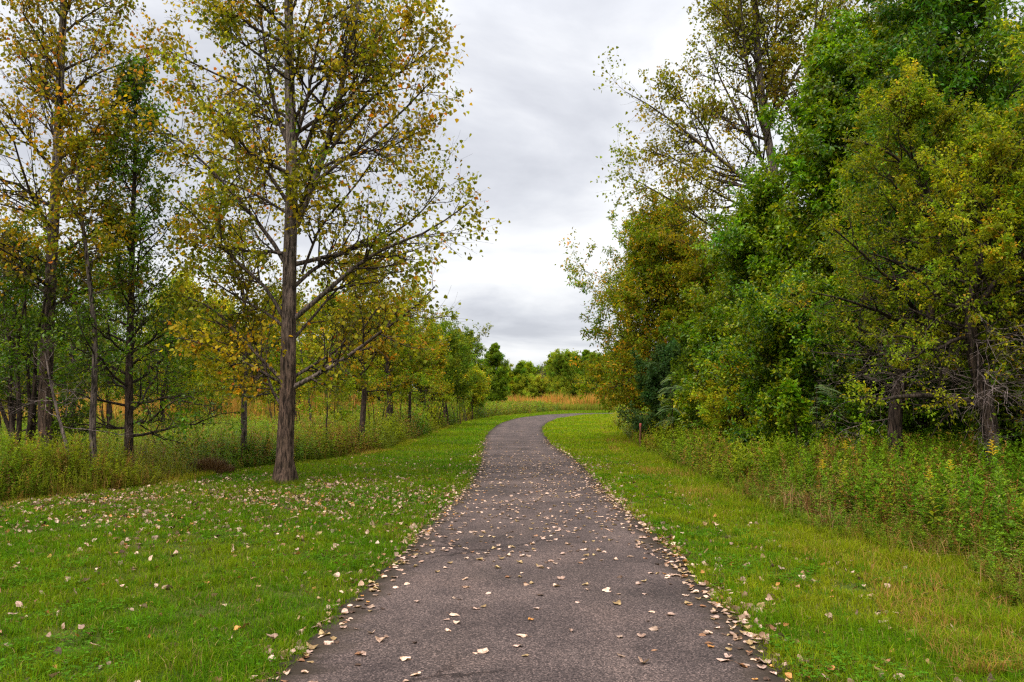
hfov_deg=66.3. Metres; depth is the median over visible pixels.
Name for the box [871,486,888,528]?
weed stalk
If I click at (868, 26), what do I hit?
tall tree
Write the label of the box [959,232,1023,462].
wood tree
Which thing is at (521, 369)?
pointed tree
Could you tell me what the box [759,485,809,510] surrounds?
dry grass tussock
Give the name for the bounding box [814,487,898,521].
dry grass tussock
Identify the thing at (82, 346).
thicket tree
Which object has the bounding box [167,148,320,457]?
tree
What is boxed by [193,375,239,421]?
brushy sapling
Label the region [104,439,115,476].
weed stalk
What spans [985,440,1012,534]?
goldenrod plant
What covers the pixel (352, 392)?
brushy sapling
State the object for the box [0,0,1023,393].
sky
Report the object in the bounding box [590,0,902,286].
cottonwood
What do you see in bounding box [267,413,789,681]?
path
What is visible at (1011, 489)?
weed stalk
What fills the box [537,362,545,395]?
bare tree
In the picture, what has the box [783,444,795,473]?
weed stalk
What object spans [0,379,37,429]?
brushy sapling
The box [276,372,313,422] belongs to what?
brushy sapling
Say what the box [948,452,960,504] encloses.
weed stalk
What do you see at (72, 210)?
cottonwood sapling
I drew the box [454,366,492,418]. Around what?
round shrub
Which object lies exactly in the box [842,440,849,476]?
goldenrod plant
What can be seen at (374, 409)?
brushy sapling
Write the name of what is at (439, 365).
tree
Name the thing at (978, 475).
weed stalk
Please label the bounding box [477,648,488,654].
fallen leaf
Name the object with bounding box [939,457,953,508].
weed stalk
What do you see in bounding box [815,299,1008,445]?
shade tree
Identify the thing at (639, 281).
golden tree
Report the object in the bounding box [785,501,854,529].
dry grass tussock
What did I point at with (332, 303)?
lime tree
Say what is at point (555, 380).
pale shrub
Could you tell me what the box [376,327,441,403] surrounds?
field tree
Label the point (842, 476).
weed stalk
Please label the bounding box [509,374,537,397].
pale shrub
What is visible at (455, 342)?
spreading tree
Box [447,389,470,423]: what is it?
brushy sapling
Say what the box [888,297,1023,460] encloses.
shade tree
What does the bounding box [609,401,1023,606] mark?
undergrowth
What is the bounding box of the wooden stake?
[639,423,641,445]
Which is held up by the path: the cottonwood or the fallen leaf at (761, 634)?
the fallen leaf at (761, 634)
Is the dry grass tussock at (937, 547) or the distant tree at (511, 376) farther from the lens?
the distant tree at (511, 376)
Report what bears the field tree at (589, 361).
on the ground at (302, 590)
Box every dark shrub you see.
[615,336,701,439]
[658,317,730,431]
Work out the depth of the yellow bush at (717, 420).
21.86 m
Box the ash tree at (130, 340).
[2,50,261,468]
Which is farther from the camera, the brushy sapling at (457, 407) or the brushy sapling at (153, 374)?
the brushy sapling at (457, 407)
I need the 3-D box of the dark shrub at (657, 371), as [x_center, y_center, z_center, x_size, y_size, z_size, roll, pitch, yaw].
[5.901,2.135,30.901,3.620,4.655,3.208,0,-5,0]
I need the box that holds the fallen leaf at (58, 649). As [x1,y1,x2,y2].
[54,647,61,654]
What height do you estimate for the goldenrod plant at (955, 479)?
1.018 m
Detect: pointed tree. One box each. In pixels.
[480,342,509,404]
[510,361,532,398]
[567,354,584,380]
[576,349,590,371]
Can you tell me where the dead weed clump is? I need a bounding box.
[186,454,234,474]
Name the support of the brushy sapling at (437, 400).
on the ground at (302, 590)
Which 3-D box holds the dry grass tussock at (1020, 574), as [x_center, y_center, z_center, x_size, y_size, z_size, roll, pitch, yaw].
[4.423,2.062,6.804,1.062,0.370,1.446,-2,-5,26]
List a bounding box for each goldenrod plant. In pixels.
[817,459,831,518]
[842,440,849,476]
[919,469,933,529]
[939,460,958,526]
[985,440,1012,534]
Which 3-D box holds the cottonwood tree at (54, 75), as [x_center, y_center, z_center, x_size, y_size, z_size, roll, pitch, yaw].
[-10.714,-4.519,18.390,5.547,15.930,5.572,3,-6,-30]
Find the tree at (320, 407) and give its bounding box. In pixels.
[295,336,356,452]
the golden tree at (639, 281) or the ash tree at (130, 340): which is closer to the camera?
the ash tree at (130, 340)
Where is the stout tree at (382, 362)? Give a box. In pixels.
[364,289,426,426]
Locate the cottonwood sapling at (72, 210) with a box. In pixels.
[23,104,153,469]
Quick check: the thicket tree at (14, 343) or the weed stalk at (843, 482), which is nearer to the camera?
the weed stalk at (843, 482)
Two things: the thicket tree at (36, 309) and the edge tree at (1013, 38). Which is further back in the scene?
the thicket tree at (36, 309)
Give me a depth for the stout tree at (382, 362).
37.86 m
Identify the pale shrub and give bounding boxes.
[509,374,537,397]
[528,373,550,398]
[541,376,575,398]
[572,374,599,397]
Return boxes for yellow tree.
[133,271,233,416]
[135,345,185,398]
[159,289,263,413]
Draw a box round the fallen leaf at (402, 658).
[400,656,410,660]
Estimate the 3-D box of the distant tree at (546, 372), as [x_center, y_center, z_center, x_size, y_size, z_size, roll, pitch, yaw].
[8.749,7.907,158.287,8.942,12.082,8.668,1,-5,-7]
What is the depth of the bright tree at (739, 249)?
24.84 m
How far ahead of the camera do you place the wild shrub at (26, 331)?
18.14 m
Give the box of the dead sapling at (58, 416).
[0,326,154,466]
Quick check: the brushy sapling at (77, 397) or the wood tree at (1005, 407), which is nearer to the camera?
the wood tree at (1005, 407)
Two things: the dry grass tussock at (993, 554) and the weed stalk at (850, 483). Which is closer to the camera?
the dry grass tussock at (993, 554)
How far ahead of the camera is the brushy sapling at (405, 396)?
41.48 m
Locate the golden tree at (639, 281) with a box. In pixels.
[555,180,729,434]
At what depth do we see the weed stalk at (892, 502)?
9.95 m
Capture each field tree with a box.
[0,307,106,409]
[217,334,278,402]
[310,340,384,402]
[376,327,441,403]
[443,326,497,411]
[542,352,584,399]
[575,352,610,397]
[601,331,650,403]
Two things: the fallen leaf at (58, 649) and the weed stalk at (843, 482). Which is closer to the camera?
the fallen leaf at (58, 649)
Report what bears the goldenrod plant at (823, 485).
on the ground at (302, 590)
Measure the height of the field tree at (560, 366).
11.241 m
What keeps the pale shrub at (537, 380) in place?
on the ground at (302, 590)
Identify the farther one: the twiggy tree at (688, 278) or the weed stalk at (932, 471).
the twiggy tree at (688, 278)
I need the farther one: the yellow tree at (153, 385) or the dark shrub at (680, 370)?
the yellow tree at (153, 385)
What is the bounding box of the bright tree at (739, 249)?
[671,143,843,435]
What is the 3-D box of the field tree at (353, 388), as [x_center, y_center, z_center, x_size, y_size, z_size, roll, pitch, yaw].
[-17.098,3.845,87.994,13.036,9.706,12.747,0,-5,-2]
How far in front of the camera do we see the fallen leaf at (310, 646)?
5.33 m
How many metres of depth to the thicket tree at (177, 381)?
33.75 m
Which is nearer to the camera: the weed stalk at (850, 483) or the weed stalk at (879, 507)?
the weed stalk at (879, 507)
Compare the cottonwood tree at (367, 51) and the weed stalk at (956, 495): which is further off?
the cottonwood tree at (367, 51)
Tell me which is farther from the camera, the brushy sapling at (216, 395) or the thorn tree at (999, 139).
the brushy sapling at (216, 395)
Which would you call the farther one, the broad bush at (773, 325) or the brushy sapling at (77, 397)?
the brushy sapling at (77, 397)
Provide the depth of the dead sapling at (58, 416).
16.35 m
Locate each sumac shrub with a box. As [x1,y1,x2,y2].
[656,376,687,449]
[791,384,847,461]
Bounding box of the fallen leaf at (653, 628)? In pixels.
[649,626,660,630]
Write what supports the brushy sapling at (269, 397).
on the ground at (302, 590)
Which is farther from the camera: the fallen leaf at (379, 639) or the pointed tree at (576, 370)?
the pointed tree at (576, 370)
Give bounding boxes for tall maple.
[740,6,930,421]
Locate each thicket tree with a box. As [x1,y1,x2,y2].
[0,214,90,422]
[0,279,42,361]
[4,235,155,424]
[54,265,177,423]
[100,292,224,431]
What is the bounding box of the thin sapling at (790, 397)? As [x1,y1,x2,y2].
[773,374,820,463]
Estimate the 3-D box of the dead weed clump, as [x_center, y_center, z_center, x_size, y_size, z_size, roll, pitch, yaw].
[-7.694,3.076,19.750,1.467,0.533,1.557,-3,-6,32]
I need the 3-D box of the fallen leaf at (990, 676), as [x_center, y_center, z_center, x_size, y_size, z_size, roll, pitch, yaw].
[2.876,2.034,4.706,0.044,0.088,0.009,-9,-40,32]
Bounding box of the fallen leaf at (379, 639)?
[375,636,384,641]
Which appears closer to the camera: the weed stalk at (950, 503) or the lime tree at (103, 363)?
the weed stalk at (950, 503)
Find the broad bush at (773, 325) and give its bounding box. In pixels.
[693,258,888,452]
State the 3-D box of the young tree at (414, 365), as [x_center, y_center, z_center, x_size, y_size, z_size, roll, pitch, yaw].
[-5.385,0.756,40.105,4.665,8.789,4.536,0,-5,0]
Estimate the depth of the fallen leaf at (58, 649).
5.24 m
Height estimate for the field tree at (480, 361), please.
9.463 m
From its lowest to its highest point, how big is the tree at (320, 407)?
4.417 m
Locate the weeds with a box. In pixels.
[0,400,560,500]
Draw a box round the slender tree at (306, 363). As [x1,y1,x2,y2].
[268,293,335,428]
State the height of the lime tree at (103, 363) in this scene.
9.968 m
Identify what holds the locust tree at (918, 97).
on the ground at (302, 590)
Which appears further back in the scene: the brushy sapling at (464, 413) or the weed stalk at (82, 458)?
the brushy sapling at (464, 413)
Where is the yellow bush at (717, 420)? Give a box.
[687,330,766,442]
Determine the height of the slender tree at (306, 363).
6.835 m
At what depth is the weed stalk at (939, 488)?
9.97 m
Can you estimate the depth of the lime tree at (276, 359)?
54.50 m
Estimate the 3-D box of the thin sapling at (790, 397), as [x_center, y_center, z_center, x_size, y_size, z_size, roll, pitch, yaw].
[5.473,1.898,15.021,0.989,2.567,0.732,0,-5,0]
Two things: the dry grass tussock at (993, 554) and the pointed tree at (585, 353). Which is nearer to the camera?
the dry grass tussock at (993, 554)
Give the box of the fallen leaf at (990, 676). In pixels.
[987,673,994,681]
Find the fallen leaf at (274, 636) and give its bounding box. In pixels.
[266,633,280,638]
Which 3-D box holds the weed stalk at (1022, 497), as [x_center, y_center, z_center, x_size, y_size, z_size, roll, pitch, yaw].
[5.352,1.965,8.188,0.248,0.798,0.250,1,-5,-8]
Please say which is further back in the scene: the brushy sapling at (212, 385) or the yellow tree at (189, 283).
the yellow tree at (189, 283)
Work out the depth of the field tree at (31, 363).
59.30 m
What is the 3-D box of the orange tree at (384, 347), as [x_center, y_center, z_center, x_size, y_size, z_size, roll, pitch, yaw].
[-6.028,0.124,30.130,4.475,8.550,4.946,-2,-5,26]
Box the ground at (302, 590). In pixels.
[0,416,1021,681]
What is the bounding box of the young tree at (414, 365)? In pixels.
[366,278,453,429]
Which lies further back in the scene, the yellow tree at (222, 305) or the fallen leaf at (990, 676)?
the yellow tree at (222, 305)
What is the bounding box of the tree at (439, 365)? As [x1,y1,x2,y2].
[381,317,455,412]
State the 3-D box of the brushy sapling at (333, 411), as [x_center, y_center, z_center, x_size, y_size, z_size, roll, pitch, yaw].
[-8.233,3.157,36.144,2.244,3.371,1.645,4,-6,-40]
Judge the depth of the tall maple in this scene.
22.90 m
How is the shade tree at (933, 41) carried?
on the ground at (302, 590)
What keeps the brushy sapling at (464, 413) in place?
on the ground at (302, 590)
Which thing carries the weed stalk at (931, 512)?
on the ground at (302, 590)
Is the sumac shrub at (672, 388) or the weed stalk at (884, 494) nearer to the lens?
the weed stalk at (884, 494)
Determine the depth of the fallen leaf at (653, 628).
5.75 m
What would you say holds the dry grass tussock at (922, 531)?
on the ground at (302, 590)
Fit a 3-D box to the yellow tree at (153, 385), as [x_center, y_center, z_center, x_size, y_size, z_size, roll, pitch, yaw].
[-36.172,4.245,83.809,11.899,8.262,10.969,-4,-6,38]
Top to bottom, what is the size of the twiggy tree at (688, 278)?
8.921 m
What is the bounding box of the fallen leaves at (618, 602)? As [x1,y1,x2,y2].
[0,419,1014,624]
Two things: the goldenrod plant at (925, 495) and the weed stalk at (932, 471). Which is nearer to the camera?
the goldenrod plant at (925, 495)
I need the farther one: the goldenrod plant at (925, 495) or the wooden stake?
the wooden stake
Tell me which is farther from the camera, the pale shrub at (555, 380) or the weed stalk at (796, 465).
the pale shrub at (555, 380)
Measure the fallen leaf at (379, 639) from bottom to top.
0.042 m
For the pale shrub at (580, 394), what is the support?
on the ground at (302, 590)
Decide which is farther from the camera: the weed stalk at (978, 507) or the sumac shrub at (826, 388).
the sumac shrub at (826, 388)
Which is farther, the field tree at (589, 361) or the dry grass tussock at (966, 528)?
the field tree at (589, 361)
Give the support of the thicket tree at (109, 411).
on the ground at (302, 590)
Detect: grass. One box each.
[0,384,621,421]
[0,412,1023,676]
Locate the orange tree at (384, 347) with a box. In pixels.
[297,236,425,438]
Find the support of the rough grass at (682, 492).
on the ground at (302, 590)
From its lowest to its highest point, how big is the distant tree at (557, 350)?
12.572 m
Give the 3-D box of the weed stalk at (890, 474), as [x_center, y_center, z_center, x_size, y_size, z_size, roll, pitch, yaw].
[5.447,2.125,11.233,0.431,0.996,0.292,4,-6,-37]
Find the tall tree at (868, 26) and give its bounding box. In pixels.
[811,0,975,424]
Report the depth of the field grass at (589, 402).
57.09 m
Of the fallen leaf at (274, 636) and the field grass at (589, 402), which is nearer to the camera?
the fallen leaf at (274, 636)
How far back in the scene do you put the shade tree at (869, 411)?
25.41 m
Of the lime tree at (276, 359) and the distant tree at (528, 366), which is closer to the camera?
the lime tree at (276, 359)
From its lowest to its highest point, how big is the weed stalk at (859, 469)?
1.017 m
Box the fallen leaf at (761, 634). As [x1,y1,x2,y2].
[756,632,764,638]
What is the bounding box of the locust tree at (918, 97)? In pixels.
[767,49,1023,467]
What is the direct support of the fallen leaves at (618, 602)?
on the ground at (302, 590)
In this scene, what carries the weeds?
on the ground at (302, 590)
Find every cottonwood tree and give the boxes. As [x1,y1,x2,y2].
[0,0,188,459]
[100,0,510,485]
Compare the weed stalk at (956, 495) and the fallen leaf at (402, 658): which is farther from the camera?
the weed stalk at (956, 495)
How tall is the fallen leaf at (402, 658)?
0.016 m
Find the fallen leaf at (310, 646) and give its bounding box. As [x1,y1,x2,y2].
[306,642,317,648]
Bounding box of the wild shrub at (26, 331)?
[0,212,108,455]
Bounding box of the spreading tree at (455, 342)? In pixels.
[396,307,492,424]
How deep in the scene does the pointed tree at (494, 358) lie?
117.16 m
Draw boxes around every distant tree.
[503,363,520,396]
[513,360,537,394]
[538,351,569,391]
[547,348,578,394]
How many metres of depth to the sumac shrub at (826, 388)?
15.50 m
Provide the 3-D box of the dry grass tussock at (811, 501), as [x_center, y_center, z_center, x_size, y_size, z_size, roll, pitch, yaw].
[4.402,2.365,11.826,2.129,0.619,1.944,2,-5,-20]
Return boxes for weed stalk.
[78,440,86,473]
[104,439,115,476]
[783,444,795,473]
[793,442,801,486]
[831,459,849,508]
[837,454,851,515]
[844,469,853,513]
[854,452,866,494]
[860,456,875,517]
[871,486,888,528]
[876,471,890,519]
[886,455,894,502]
[886,479,900,531]
[923,454,937,502]
[923,462,943,539]
[929,473,953,511]
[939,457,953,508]
[944,459,970,539]
[945,486,956,532]
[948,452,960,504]
[967,482,989,532]
[969,453,983,485]
[996,463,1023,521]
[1014,493,1023,547]
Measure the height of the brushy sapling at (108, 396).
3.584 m
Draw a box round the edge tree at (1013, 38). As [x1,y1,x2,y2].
[950,12,1023,466]
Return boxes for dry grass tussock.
[755,483,832,514]
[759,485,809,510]
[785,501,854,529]
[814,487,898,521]
[888,532,1010,559]
[896,520,946,545]
[927,536,1021,568]
[933,522,1000,542]
[963,557,1023,589]
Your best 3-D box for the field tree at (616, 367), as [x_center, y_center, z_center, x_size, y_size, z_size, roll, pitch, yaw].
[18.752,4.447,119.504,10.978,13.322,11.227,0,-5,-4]
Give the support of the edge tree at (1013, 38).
on the ground at (302, 590)
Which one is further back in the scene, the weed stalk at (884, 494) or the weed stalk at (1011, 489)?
the weed stalk at (884, 494)
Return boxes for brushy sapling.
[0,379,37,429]
[53,366,100,434]
[78,371,122,425]
[124,372,162,427]
[177,375,225,421]
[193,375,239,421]
[253,376,279,419]
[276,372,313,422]
[313,376,352,419]
[328,384,367,416]
[347,372,400,424]
[376,380,418,418]
[412,378,442,421]
[419,382,451,424]
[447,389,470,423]
[453,381,473,420]
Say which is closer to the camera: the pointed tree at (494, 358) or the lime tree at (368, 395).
the lime tree at (368, 395)
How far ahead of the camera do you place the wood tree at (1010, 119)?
24.38 m
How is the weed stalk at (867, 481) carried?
on the ground at (302, 590)
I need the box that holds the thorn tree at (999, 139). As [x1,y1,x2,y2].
[840,98,1023,491]
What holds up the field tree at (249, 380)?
on the ground at (302, 590)
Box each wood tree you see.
[948,55,1023,436]
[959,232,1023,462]
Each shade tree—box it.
[801,266,916,437]
[807,0,1023,448]
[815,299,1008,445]
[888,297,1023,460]
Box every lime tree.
[4,319,151,398]
[229,286,339,414]
[296,281,372,406]
[326,314,417,405]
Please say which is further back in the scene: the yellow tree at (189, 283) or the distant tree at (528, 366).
the distant tree at (528, 366)
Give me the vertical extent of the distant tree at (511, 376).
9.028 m
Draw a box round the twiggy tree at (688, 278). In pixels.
[625,251,726,416]
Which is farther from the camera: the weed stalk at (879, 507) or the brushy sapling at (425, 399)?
the brushy sapling at (425, 399)

